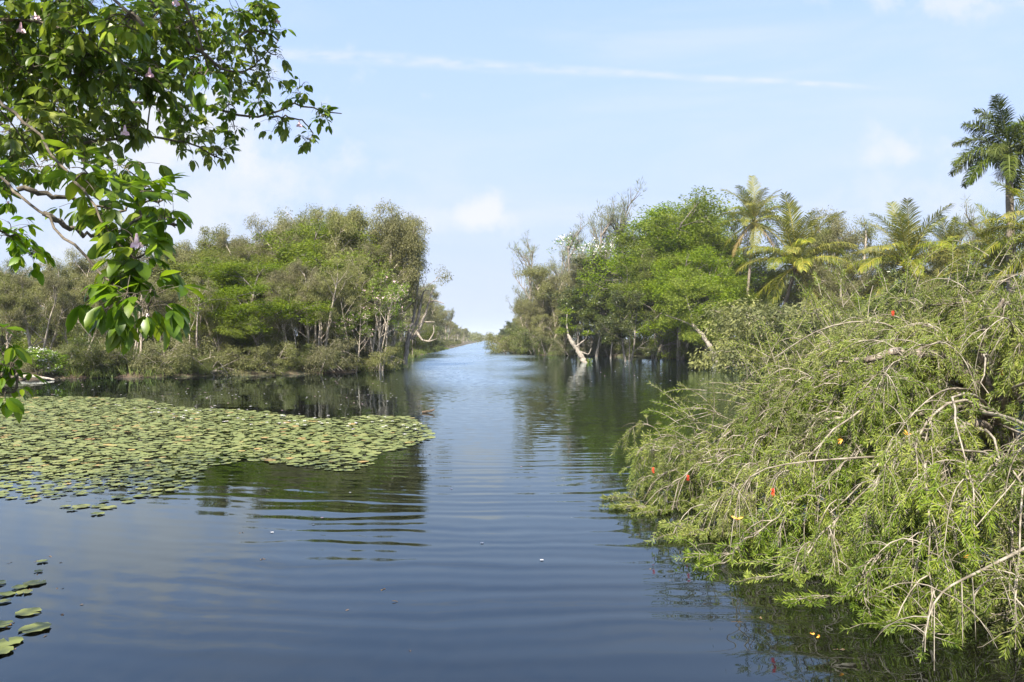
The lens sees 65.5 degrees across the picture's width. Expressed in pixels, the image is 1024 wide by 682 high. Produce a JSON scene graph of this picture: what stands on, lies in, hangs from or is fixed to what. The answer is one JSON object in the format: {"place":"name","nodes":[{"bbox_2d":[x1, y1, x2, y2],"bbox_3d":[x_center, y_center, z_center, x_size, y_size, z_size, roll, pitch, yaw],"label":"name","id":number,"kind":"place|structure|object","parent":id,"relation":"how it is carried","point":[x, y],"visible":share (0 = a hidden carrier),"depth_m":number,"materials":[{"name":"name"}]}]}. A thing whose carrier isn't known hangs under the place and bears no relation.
{"place":"outdoors","nodes":[
{"label":"outdoors","id":0,"kind":"place"},
{"bbox_2d":[0,339,733,379],"bbox_3d":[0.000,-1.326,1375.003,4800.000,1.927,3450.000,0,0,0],"label":"ground","id":1,"kind":"structure","parent":0,"point":[194,374],"depth_m":56.08,"materials":[{"name":"green plant"}]},
{"bbox_2d":[0,257,41,359],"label":"paperbark tree","id":2,"kind":"object","parent":1,"relation":"on","point":[10,270],"visible":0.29,"depth_m":64.27,"materials":[{"name":"green plant"}]},
{"bbox_2d":[0,276,53,347],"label":"paperbark tree","id":3,"kind":"object","parent":1,"relation":"on","point":[19,299],"visible":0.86,"depth_m":53.22,"materials":[{"name":"green plant"}]},
{"bbox_2d":[0,266,83,370],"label":"paperbark tree","id":4,"kind":"object","parent":1,"relation":"on","point":[52,282],"visible":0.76,"depth_m":54.44,"materials":[{"name":"green plant"}]},
{"bbox_2d":[15,346,74,374],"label":"flowering shrub","id":5,"kind":"object","parent":1,"relation":"on","point":[42,361],"visible":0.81,"depth_m":51.55,"materials":[{"name":"green plant"}]},
{"bbox_2d":[10,318,95,367],"bbox_3d":[-36.360,0.425,63.005,7.733,4.636,6.194,0,0,42],"label":"understorey bush","id":6,"kind":"object","parent":1,"relation":"on","point":[58,332],"visible":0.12,"depth_m":62.19,"materials":[{"name":"green plant"}]},
{"bbox_2d":[23,256,83,330],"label":"paperbark tree","id":7,"kind":"object","parent":1,"relation":"on","point":[48,268],"visible":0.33,"depth_m":64.23,"materials":[{"name":"green plant"}]},
{"bbox_2d":[21,320,102,356],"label":"understorey bush","id":8,"kind":"object","parent":1,"relation":"on","point":[41,344],"visible":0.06,"depth_m":62.17,"materials":[{"name":"green plant"}]},
{"bbox_2d":[41,343,112,372],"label":"waterside bush","id":9,"kind":"object","parent":1,"relation":"on","point":[70,347],"visible":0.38,"depth_m":52.61,"materials":[{"name":"green plant"}]},
{"bbox_2d":[46,282,113,360],"bbox_3d":[-30.153,-1.111,56.053,5.395,7.160,3.400,0,0,2],"label":"paperbark tree","id":10,"kind":"object","parent":1,"relation":"on","point":[63,326],"visible":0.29,"depth_m":55.84,"materials":[{"name":"green plant"}]},
{"bbox_2d":[64,247,107,303],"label":"paperbark tree","id":11,"kind":"object","parent":1,"relation":"on","point":[84,265],"visible":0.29,"depth_m":69.76,"materials":[{"name":"green plant"}]},
{"bbox_2d":[59,333,134,376],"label":"waterside bush","id":12,"kind":"object","parent":1,"relation":"on","point":[80,361],"visible":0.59,"depth_m":52.10,"materials":[{"name":"green plant"}]},
{"bbox_2d":[105,347,161,371],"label":"waterside bush","id":13,"kind":"object","parent":1,"relation":"on","point":[128,355],"visible":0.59,"depth_m":53.38,"materials":[{"name":"green plant"}]},
{"bbox_2d":[96,336,199,375],"bbox_3d":[-24.681,1.097,54.121,6.682,3.156,7.375,0,0,-45],"label":"waterside bush","id":14,"kind":"object","parent":1,"relation":"on","point":[149,348],"visible":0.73,"depth_m":53.11,"materials":[{"name":"green plant"}]},
{"bbox_2d":[132,280,180,354],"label":"paperbark tree","id":15,"kind":"object","parent":1,"relation":"on","point":[172,298],"visible":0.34,"depth_m":56.94,"materials":[{"name":"green plant"}]},
{"bbox_2d":[0,0,341,423],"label":"trumpet tree","id":16,"kind":"object","parent":1,"relation":"on","point":[55,54],"visible":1,"depth_m":6.57,"materials":[{"name":"green plant"}]},
{"bbox_2d":[147,239,202,328],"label":"paperbark tree","id":17,"kind":"object","parent":1,"relation":"on","point":[182,257],"visible":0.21,"depth_m":67.83,"materials":[{"name":"green plant"}]},
{"bbox_2d":[176,275,219,355],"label":"paperbark tree","id":18,"kind":"object","parent":1,"relation":"on","point":[206,292],"visible":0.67,"depth_m":55.36,"materials":[{"name":"green plant"}]},
{"bbox_2d":[167,223,230,283],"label":"paperbark tree","id":19,"kind":"object","parent":1,"relation":"on","point":[201,244],"visible":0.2,"depth_m":69.54,"materials":[{"name":"green plant"}]},
{"bbox_2d":[181,285,220,352],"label":"paperbark tree","id":20,"kind":"object","parent":1,"relation":"on","point":[200,332],"visible":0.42,"depth_m":57.49,"materials":[{"name":"green plant"}]},
{"bbox_2d":[185,348,218,374],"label":"waterside bush","id":21,"kind":"object","parent":1,"relation":"on","point":[207,365],"visible":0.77,"depth_m":54.46,"materials":[{"name":"green plant"}]},
{"bbox_2d":[110,234,310,356],"bbox_3d":[-23.508,-3.278,65.532,16.470,11.675,14.207,0,0,-33],"label":"feathery tree","id":22,"kind":"object","parent":1,"relation":"on","point":[184,274],"visible":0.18,"depth_m":63.69,"materials":[{"name":"green plant"}]},
{"bbox_2d":[192,304,233,363],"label":"paperbark tree","id":23,"kind":"object","parent":1,"relation":"on","point":[226,339],"visible":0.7,"depth_m":57.62,"materials":[{"name":"green plant"}]},
{"bbox_2d":[167,331,281,375],"bbox_3d":[-20.216,1.109,56.333,7.823,3.695,8.635,0,0,-25],"label":"waterside bush","id":24,"kind":"object","parent":1,"relation":"on","point":[203,347],"visible":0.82,"depth_m":55.68,"materials":[{"name":"green plant"}]},
{"bbox_2d":[174,281,282,362],"bbox_3d":[-21.331,-0.925,58.365,8.923,6.812,7.697,0,0,7],"label":"feathery tree","id":25,"kind":"object","parent":1,"relation":"on","point":[226,323],"visible":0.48,"depth_m":57.36,"materials":[{"name":"green plant"}]},
{"bbox_2d":[211,231,266,358],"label":"paperbark tree","id":26,"kind":"object","parent":1,"relation":"on","point":[236,244],"visible":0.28,"depth_m":67.03,"materials":[{"name":"green plant"}]},
{"bbox_2d":[175,256,335,355],"bbox_3d":[-20.158,-2.075,59.569,11.400,8.812,12.864,0,0,-44],"label":"feathery tree","id":27,"kind":"object","parent":1,"relation":"on","point":[240,289],"visible":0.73,"depth_m":58.41,"materials":[{"name":"green plant"}]},
{"bbox_2d":[217,340,304,374],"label":"waterside bush","id":28,"kind":"object","parent":1,"relation":"on","point":[290,357],"visible":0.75,"depth_m":56.28,"materials":[{"name":"green plant"}]},
{"bbox_2d":[242,212,299,280],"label":"paperbark tree","id":29,"kind":"object","parent":1,"relation":"on","point":[266,252],"visible":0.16,"depth_m":70.46,"materials":[{"name":"green plant"}]},
{"bbox_2d":[249,229,312,304],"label":"paperbark tree","id":30,"kind":"object","parent":1,"relation":"on","point":[279,243],"visible":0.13,"depth_m":68.06,"materials":[{"name":"green plant"}]},
{"bbox_2d":[256,277,311,355],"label":"paperbark tree","id":31,"kind":"object","parent":1,"relation":"on","point":[284,290],"visible":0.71,"depth_m":59.18,"materials":[{"name":"green plant"}]},
{"bbox_2d":[259,263,314,344],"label":"paperbark tree","id":32,"kind":"object","parent":1,"relation":"on","point":[279,276],"visible":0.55,"depth_m":59.82,"materials":[{"name":"green plant"}]},
{"bbox_2d":[275,256,327,355],"bbox_3d":[-15.686,-1.970,61.259,4.587,9.125,4.628,0,0,18],"label":"paperbark tree","id":33,"kind":"object","parent":1,"relation":"on","point":[305,271],"visible":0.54,"depth_m":61.00,"materials":[{"name":"green plant"}]},
{"bbox_2d":[248,334,362,373],"bbox_3d":[-14.422,1.072,59.449,8.568,3.666,7.763,0,0,-39],"label":"waterside bush","id":34,"kind":"object","parent":1,"relation":"on","point":[316,358],"visible":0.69,"depth_m":58.83,"materials":[{"name":"green plant"}]},
{"bbox_2d":[274,202,342,227],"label":"paperbark tree","id":35,"kind":"object","parent":1,"relation":"on","point":[283,213],"visible":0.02,"depth_m":101.72,"materials":[{"name":"green plant"}]},
{"bbox_2d":[294,274,342,348],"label":"paperbark tree","id":36,"kind":"object","parent":1,"relation":"on","point":[315,298],"visible":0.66,"depth_m":60.67,"materials":[{"name":"green plant"}]},
{"bbox_2d":[244,217,409,348],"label":"feathery tree","id":37,"kind":"object","parent":1,"relation":"on","point":[310,260],"visible":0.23,"depth_m":66.95,"materials":[{"name":"green plant"}]},
{"bbox_2d":[308,257,358,349],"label":"paperbark tree","id":38,"kind":"object","parent":1,"relation":"on","point":[343,276],"visible":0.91,"depth_m":60.17,"materials":[{"name":"green plant"}]},
{"bbox_2d":[312,279,363,360],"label":"paperbark tree","id":39,"kind":"object","parent":1,"relation":"on","point":[346,300],"visible":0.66,"depth_m":61.01,"materials":[{"name":"green plant"}]},
{"bbox_2d":[308,204,370,354],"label":"paperbark tree","id":40,"kind":"object","parent":1,"relation":"on","point":[349,228],"visible":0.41,"depth_m":68.83,"materials":[{"name":"green plant"}]},
{"bbox_2d":[322,268,372,353],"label":"paperbark tree","id":41,"kind":"object","parent":1,"relation":"on","point":[347,287],"visible":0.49,"depth_m":62.12,"materials":[{"name":"green plant"}]},
{"bbox_2d":[320,303,374,371],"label":"blossom tree","id":42,"kind":"object","parent":1,"relation":"on","point":[353,327],"visible":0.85,"depth_m":61.46,"materials":[{"name":"green plant"}]},
{"bbox_2d":[320,263,395,358],"bbox_3d":[-12.503,-2.033,65.480,6.721,9.158,5.147,0,0,-26],"label":"paperbark tree","id":43,"kind":"object","parent":1,"relation":"on","point":[364,323],"visible":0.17,"depth_m":64.83,"materials":[{"name":"green plant"}]},
{"bbox_2d":[333,252,383,368],"bbox_3d":[-12.088,-2.352,64.282,4.451,10.128,5.304,0,0,-17],"label":"paperbark tree","id":44,"kind":"object","parent":1,"relation":"on","point":[360,260],"visible":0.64,"depth_m":64.14,"materials":[{"name":"green plant"}]},
{"bbox_2d":[328,341,403,371],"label":"waterside bush","id":45,"kind":"object","parent":1,"relation":"on","point":[389,351],"visible":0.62,"depth_m":63.27,"materials":[{"name":"green plant"}]},
{"bbox_2d":[308,197,429,352],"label":"paperbark tree","id":46,"kind":"object","parent":1,"relation":"on","point":[403,255],"visible":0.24,"depth_m":71.30,"materials":[{"name":"green plant"}]},
{"bbox_2d":[335,239,402,352],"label":"paperbark tree","id":47,"kind":"object","parent":1,"relation":"on","point":[382,250],"visible":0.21,"depth_m":68.29,"materials":[{"name":"green plant"}]},
{"bbox_2d":[340,208,400,358],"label":"paperbark tree","id":48,"kind":"object","parent":1,"relation":"on","point":[367,225],"visible":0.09,"depth_m":71.54,"materials":[{"name":"green plant"}]},
{"bbox_2d":[359,297,394,357],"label":"paperbark tree","id":49,"kind":"object","parent":1,"relation":"on","point":[374,316],"visible":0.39,"depth_m":65.16,"materials":[{"name":"green plant"}]},
{"bbox_2d":[346,269,413,370],"bbox_3d":[-9.378,-1.437,62.771,6.082,8.822,6.038,0,0,40],"label":"blossom tree","id":50,"kind":"object","parent":1,"relation":"on","point":[392,297],"visible":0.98,"depth_m":62.49,"materials":[{"name":"green plant"}]},
{"bbox_2d":[364,263,409,370],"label":"paperbark tree","id":51,"kind":"object","parent":1,"relation":"on","point":[380,291],"visible":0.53,"depth_m":64.57,"materials":[{"name":"green plant"}]},
{"bbox_2d":[362,202,452,362],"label":"paperbark tree","id":52,"kind":"object","parent":1,"relation":"on","point":[397,229],"visible":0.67,"depth_m":71.24,"materials":[{"name":"green plant"}]},
{"bbox_2d":[394,319,440,350],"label":"canal bush","id":53,"kind":"object","parent":1,"relation":"on","point":[417,341],"visible":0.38,"depth_m":136.95,"materials":[{"name":"green plant"}]},
{"bbox_2d":[400,283,443,364],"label":"dead snag","id":54,"kind":"object","parent":1,"relation":"on","point":[407,342],"visible":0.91,"depth_m":73.83,"materials":[{"name":"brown wood"}]},
{"bbox_2d":[416,283,443,334],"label":"paperbark tree","id":55,"kind":"object","parent":1,"relation":"on","point":[434,297],"visible":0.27,"depth_m":186.27,"materials":[{"name":"green plant"}]},
{"bbox_2d":[472,332,545,354],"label":"waterside bush","id":56,"kind":"object","parent":1,"relation":"on","point":[489,336],"visible":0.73,"depth_m":128.98,"materials":[{"name":"green plant"}]},
{"bbox_2d":[513,299,539,345],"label":"paperbark tree","id":57,"kind":"object","parent":1,"relation":"on","point":[524,308],"visible":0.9,"depth_m":127.70,"materials":[{"name":"green plant"}]},
{"bbox_2d":[507,230,548,300],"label":"casuarina tree","id":58,"kind":"object","parent":1,"relation":"on","point":[531,253],"visible":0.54,"depth_m":152.65,"materials":[{"name":"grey plant"}]},
{"bbox_2d":[504,326,557,354],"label":"waterside bush","id":59,"kind":"object","parent":1,"relation":"on","point":[526,338],"visible":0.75,"depth_m":125.21,"materials":[{"name":"green plant"}]},
{"bbox_2d":[521,294,557,351],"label":"paperbark tree","id":60,"kind":"object","parent":1,"relation":"on","point":[541,308],"visible":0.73,"depth_m":127.63,"materials":[{"name":"green plant"}]},
{"bbox_2d":[513,261,569,338],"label":"paperbark tree","id":61,"kind":"object","parent":1,"relation":"on","point":[536,274],"visible":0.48,"depth_m":128.38,"materials":[{"name":"green plant"}]},
{"bbox_2d":[531,308,563,353],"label":"paperbark tree","id":62,"kind":"object","parent":1,"relation":"on","point":[536,320],"visible":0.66,"depth_m":125.02,"materials":[{"name":"green plant"}]},
{"bbox_2d":[538,264,575,351],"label":"paperbark tree","id":63,"kind":"object","parent":1,"relation":"on","point":[553,280],"visible":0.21,"depth_m":128.75,"materials":[{"name":"green plant"}]},
{"bbox_2d":[542,213,593,288],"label":"casuarina tree","id":64,"kind":"object","parent":1,"relation":"on","point":[568,259],"visible":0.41,"depth_m":153.85,"materials":[{"name":"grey plant"}]},
{"bbox_2d":[547,335,596,355],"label":"waterside bush","id":65,"kind":"object","parent":1,"relation":"on","point":[559,344],"visible":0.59,"depth_m":119.88,"materials":[{"name":"green plant"}]},
{"bbox_2d":[550,261,593,338],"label":"woodland tree","id":66,"kind":"object","parent":1,"relation":"on","point":[573,275],"visible":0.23,"depth_m":125.31,"materials":[{"name":"green plant"}]},
{"bbox_2d":[556,279,597,349],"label":"broadleaf tree","id":67,"kind":"object","parent":1,"relation":"on","point":[575,305],"visible":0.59,"depth_m":115.17,"materials":[{"name":"green plant"}]},
{"bbox_2d":[546,250,625,352],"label":"woodland tree","id":68,"kind":"object","parent":1,"relation":"on","point":[556,294],"visible":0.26,"depth_m":115.65,"materials":[{"name":"green plant"}]},
{"bbox_2d":[546,233,627,351],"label":"blossom tree","id":69,"kind":"object","parent":1,"relation":"on","point":[588,247],"visible":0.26,"depth_m":119.23,"materials":[{"name":"green plant"}]},
{"bbox_2d":[576,276,621,356],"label":"broadleaf tree","id":70,"kind":"object","parent":1,"relation":"on","point":[589,314],"visible":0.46,"depth_m":110.76,"materials":[{"name":"green plant"}]},
{"bbox_2d":[578,194,620,340],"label":"casuarina tree","id":71,"kind":"object","parent":1,"relation":"on","point":[608,224],"visible":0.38,"depth_m":125.74,"materials":[{"name":"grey plant"}]},
{"bbox_2d":[578,177,647,285],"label":"casuarina tree","id":72,"kind":"object","parent":1,"relation":"on","point":[624,203],"visible":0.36,"depth_m":125.92,"materials":[{"name":"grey plant"}]},
{"bbox_2d":[583,227,703,359],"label":"feathery tree","id":73,"kind":"object","parent":1,"relation":"on","point":[638,282],"visible":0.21,"depth_m":98.20,"materials":[{"name":"green plant"}]},
{"bbox_2d":[621,247,709,359],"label":"feathery tree","id":74,"kind":"object","parent":1,"relation":"on","point":[646,274],"visible":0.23,"depth_m":96.65,"materials":[{"name":"green plant"}]},
{"bbox_2d":[616,198,741,350],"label":"feathery tree","id":75,"kind":"object","parent":1,"relation":"on","point":[700,241],"visible":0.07,"depth_m":102.90,"materials":[{"name":"green plant"}]},
{"bbox_2d":[575,200,786,352],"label":"feathery tree","id":76,"kind":"object","parent":1,"relation":"on","point":[633,260],"visible":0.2,"depth_m":103.74,"materials":[{"name":"green plant"}]},
{"bbox_2d":[621,244,749,359],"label":"feathery tree","id":77,"kind":"object","parent":1,"relation":"on","point":[661,287],"visible":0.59,"depth_m":91.63,"materials":[{"name":"green plant"}]},
{"bbox_2d":[602,185,771,350],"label":"feathery tree","id":78,"kind":"object","parent":1,"relation":"on","point":[660,224],"visible":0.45,"depth_m":99.20,"materials":[{"name":"green plant"}]},
{"bbox_2d":[643,189,787,353],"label":"feathery tree","id":79,"kind":"object","parent":1,"relation":"on","point":[731,233],"visible":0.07,"depth_m":109.59,"materials":[{"name":"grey plant"}]},
{"bbox_2d":[691,252,782,327],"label":"feathery tree","id":80,"kind":"object","parent":1,"relation":"on","point":[734,259],"visible":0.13,"depth_m":95.46,"materials":[{"name":"green plant"}]},
{"bbox_2d":[715,175,788,327],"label":"coconut palm","id":81,"kind":"object","parent":1,"relation":"on","point":[753,213],"visible":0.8,"depth_m":97.71,"materials":[{"name":"green plant"}]},
{"bbox_2d":[733,191,859,320],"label":"coconut palm","id":82,"kind":"object","parent":1,"relation":"on","point":[795,248],"visible":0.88,"depth_m":86.79,"materials":[{"name":"green plant"}]},
{"bbox_2d":[599,228,1023,665],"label":"bottlebrush shrub","id":83,"kind":"object","parent":1,"relation":"on","point":[903,498],"visible":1,"depth_m":9.99,"materials":[{"name":"green plant"}]},
{"bbox_2d":[785,255,838,329],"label":"paperbark tree","id":84,"kind":"object","parent":1,"relation":"on","point":[795,298],"visible":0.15,"depth_m":87.92,"materials":[{"name":"green plant"}]},
{"bbox_2d":[688,298,947,372],"bbox_3d":[24.423,0.731,63.517,20.300,8.756,19.102,0,0,12],"label":"thicket bush","id":85,"kind":"object","parent":1,"relation":"on","point":[783,313],"visible":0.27,"depth_m":60.38,"materials":[{"name":"green plant"}]},
{"bbox_2d":[687,294,974,372],"bbox_3d":[26.902,0.672,64.610,24.251,9.544,26.767,0,0,-19],"label":"thicket bush","id":86,"kind":"object","parent":1,"relation":"on","point":[702,364],"visible":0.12,"depth_m":64.21,"materials":[{"name":"green plant"}]},
{"bbox_2d":[792,205,871,294],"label":"paperbark tree","id":87,"kind":"object","parent":1,"relation":"on","point":[840,228],"visible":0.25,"depth_m":94.00,"materials":[{"name":"green plant"}]},
{"bbox_2d":[783,215,898,309],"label":"paperbark tree","id":88,"kind":"object","parent":1,"relation":"on","point":[828,230],"visible":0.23,"depth_m":93.07,"materials":[{"name":"green plant"}]},
{"bbox_2d":[798,256,892,308],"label":"paperbark tree","id":89,"kind":"object","parent":1,"relation":"on","point":[828,284],"visible":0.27,"depth_m":81.99,"materials":[{"name":"green plant"}]},
{"bbox_2d":[820,274,881,325],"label":"paperbark tree","id":90,"kind":"object","parent":1,"relation":"on","point":[861,292],"visible":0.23,"depth_m":77.68,"materials":[{"name":"green plant"}]},
{"bbox_2d":[792,287,975,365],"bbox_3d":[30.404,0.819,64.394,15.896,10.287,12.944,0,0,-19],"label":"thicket bush","id":91,"kind":"object","parent":1,"relation":"on","point":[814,328],"visible":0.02,"depth_m":63.80,"materials":[{"name":"green plant"}]},
{"bbox_2d":[845,269,937,341],"bbox_3d":[21.242,0.057,44.050,6.308,8.168,5.437,0,0,12],"label":"bush","id":92,"kind":"object","parent":1,"relation":"on","point":[894,288],"visible":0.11,"depth_m":44.18,"materials":[{"name":"green plant"}]},
{"bbox_2d":[842,197,972,303],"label":"coconut palm","id":93,"kind":"object","parent":1,"relation":"on","point":[912,247],"visible":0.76,"depth_m":74.91,"materials":[{"name":"green plant"}]},
{"bbox_2d":[913,213,984,309],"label":"coconut palm","id":94,"kind":"object","parent":1,"relation":"on","point":[951,234],"visible":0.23,"depth_m":93.04,"materials":[{"name":"green plant"}]},
{"bbox_2d":[925,199,1023,300],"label":"coconut palm","id":95,"kind":"object","parent":1,"relation":"on","point":[990,238],"visible":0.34,"depth_m":68.02,"materials":[{"name":"green plant"}]},
{"bbox_2d":[956,194,999,295],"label":"casuarina tree","id":96,"kind":"object","parent":1,"relation":"on","point":[969,219],"visible":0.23,"depth_m":92.20,"materials":[{"name":"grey plant"}]},
{"bbox_2d":[948,94,1023,306],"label":"royal palm","id":97,"kind":"object","parent":1,"relation":"on","point":[1004,157],"visible":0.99,"depth_m":57.74,"materials":[{"name":"green plant"}]},
{"bbox_2d":[966,166,1023,301],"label":"coconut palm","id":98,"kind":"object","parent":1,"relation":"on","point":[1019,226],"visible":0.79,"depth_m":54.75,"materials":[{"name":"green plant"}]},
{"bbox_2d":[0,341,1023,681],"bbox_3d":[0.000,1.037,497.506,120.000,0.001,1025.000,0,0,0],"label":"water","id":99,"kind":"structure","parent":0,"point":[466,519],"depth_m":9.50,"materials":[{"name":"blue liquid"}]},
{"bbox_2d":[0,396,434,464],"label":"lily pads","id":100,"kind":"object","parent":99,"relation":"on","point":[240,436],"visible":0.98,"depth_m":21.45,"materials":[{"name":"green plant"}]},
{"bbox_2d":[555,307,593,362],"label":"leaning stump","id":101,"kind":"object","parent":99,"relation":"in","point":[583,359],"visible":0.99,"depth_m":85.83,"materials":[{"name":"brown wood"}]},
{"bbox_2d":[591,289,659,360],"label":"flooded tree","id":102,"kind":"object","parent":99,"relation":"in","point":[618,334],"visible":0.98,"depth_m":90.43,"materials":[{"name":"green plant"}]},
{"bbox_2d":[654,267,738,361],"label":"leaning tree","id":103,"kind":"object","parent":99,"relation":"in","point":[703,337],"visible":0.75,"depth_m":87.29,"materials":[{"name":"green plant"}]},
{"bbox_2d":[0,0,1023,338],"label":"sky","id":104,"kind":"structure","parent":0,"point":[490,122],"materials":[{"name":"blue"}]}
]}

